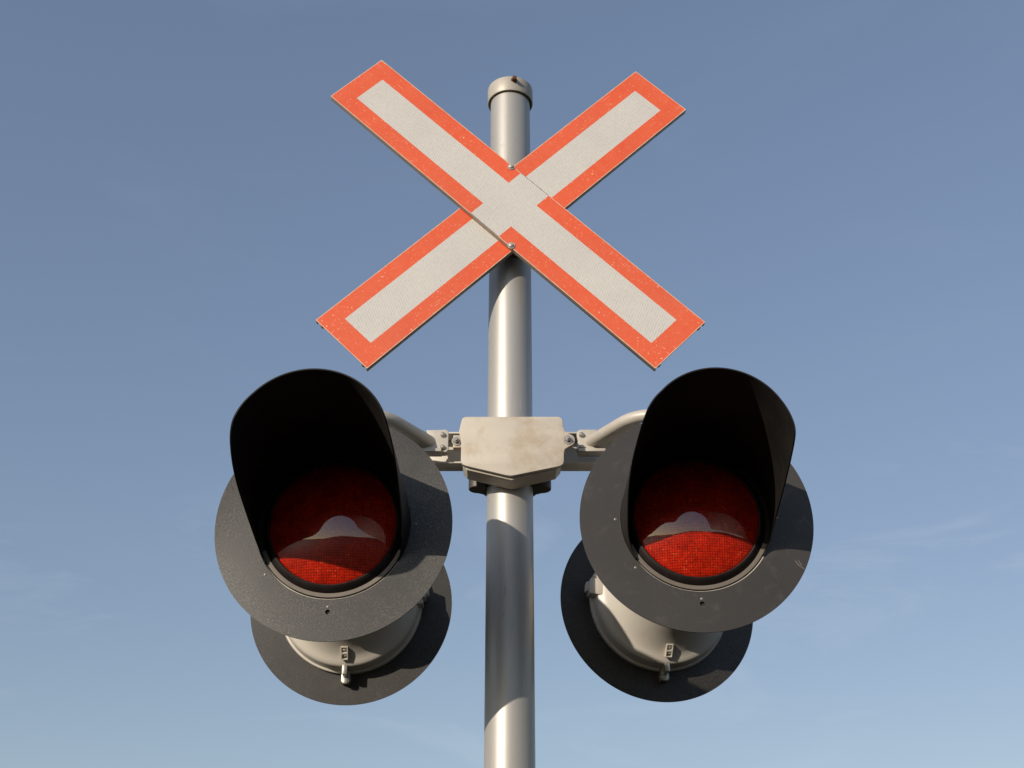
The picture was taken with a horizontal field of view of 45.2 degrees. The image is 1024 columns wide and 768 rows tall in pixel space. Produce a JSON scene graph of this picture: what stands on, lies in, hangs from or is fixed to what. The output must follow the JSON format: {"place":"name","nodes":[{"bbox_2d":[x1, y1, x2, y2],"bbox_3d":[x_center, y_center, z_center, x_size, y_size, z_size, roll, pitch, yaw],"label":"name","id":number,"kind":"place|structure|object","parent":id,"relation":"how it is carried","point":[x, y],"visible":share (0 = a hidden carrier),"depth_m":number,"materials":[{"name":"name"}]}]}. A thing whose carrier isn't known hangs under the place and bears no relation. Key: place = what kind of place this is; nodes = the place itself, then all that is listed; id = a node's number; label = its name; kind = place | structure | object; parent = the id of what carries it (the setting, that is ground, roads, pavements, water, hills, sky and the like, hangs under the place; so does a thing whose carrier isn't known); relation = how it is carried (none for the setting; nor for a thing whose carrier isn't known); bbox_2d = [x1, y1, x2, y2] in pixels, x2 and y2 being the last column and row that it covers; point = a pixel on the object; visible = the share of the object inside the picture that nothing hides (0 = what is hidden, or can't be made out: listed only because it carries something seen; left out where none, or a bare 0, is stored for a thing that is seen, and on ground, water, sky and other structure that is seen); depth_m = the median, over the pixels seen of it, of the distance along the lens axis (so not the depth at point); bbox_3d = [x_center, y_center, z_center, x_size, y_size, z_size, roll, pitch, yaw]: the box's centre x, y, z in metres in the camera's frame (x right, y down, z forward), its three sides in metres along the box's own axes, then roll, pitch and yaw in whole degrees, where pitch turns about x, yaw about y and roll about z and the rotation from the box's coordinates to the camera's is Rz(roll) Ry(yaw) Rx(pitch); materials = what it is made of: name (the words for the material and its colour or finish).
{"place":"outdoors","nodes":[
{"label":"outdoors","id":0,"kind":"place"},
{"bbox_2d":[0,0,1023,767],"label":"sky","id":1,"kind":"structure","parent":0,"point":[836,194],"materials":[{"name":"blue"}]},
{"bbox_3d":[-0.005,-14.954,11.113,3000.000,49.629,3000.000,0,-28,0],"label":"ground","id":2,"kind":"structure","parent":0,"visible":0},
{"bbox_2d":[484,76,534,767],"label":"signal mast","id":3,"kind":"object","parent":2,"relation":"on","point":[509,723],"visible":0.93,"depth_m":2.94,"materials":[{"name":"metal"}]},
{"bbox_2d":[316,60,704,371],"bbox_3d":[-0.008,-0.461,3.327,1.003,0.995,0.093,1,-28,-2],"label":"crossbuck sign","id":4,"kind":"object","parent":3,"relation":"attached to","point":[503,212],"visible":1,"depth_m":3.27,"materials":[{"name":"metal"}]},
{"bbox_2d":[430,417,598,496],"bbox_3d":[0.015,0.196,3.030,0.450,0.162,0.219,0,-28,0],"label":"junction box","id":5,"kind":"object","parent":3,"relation":"attached to","point":[538,454],"visible":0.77,"depth_m":2.96,"materials":[{"name":"paint"}]},
{"bbox_2d":[384,411,448,456],"bbox_3d":[-0.301,0.284,2.913,0.292,0.401,0.288,0,-28,0],"label":"support arm","id":6,"kind":"object","parent":5,"relation":"attached to","point":[432,443],"visible":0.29,"depth_m":2.98},
{"bbox_2d":[215,368,452,641],"bbox_3d":[-0.383,0.258,2.548,0.508,0.508,0.632,0,-27,1],"label":"signal light","id":7,"kind":"object","parent":6,"relation":"attached to","point":[334,521],"visible":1,"depth_m":2.58,"materials":[{"name":"paint"}]},
{"bbox_2d":[250,565,451,704],"bbox_3d":[-0.408,0.603,3.203,0.508,0.508,0.632,0,-28,-1],"label":"signal light","id":8,"kind":"object","parent":6,"relation":"attached to","point":[399,654],"visible":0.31,"depth_m":3.03,"materials":[{"name":"paint"}]},
{"bbox_2d":[576,409,646,456],"bbox_3d":[0.300,0.284,2.942,0.284,0.374,0.340,0,-28,0],"label":"support arm","id":9,"kind":"object","parent":5,"relation":"attached to","point":[595,443],"visible":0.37,"depth_m":2.96},
{"bbox_2d":[560,540,752,701],"bbox_3d":[0.360,0.612,3.256,0.508,0.508,0.632,4,-29,-8],"label":"signal light","id":10,"kind":"object","parent":9,"relation":"attached to","point":[618,645],"visible":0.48,"depth_m":3.08,"materials":[{"name":"paint"}]},
{"bbox_2d":[580,367,813,632],"bbox_3d":[0.400,0.249,2.604,0.508,0.508,0.638,-1,-28,1],"label":"signal light","id":11,"kind":"object","parent":9,"relation":"attached to","point":[696,515],"visible":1,"depth_m":2.64,"materials":[{"name":"paint"}]}
]}

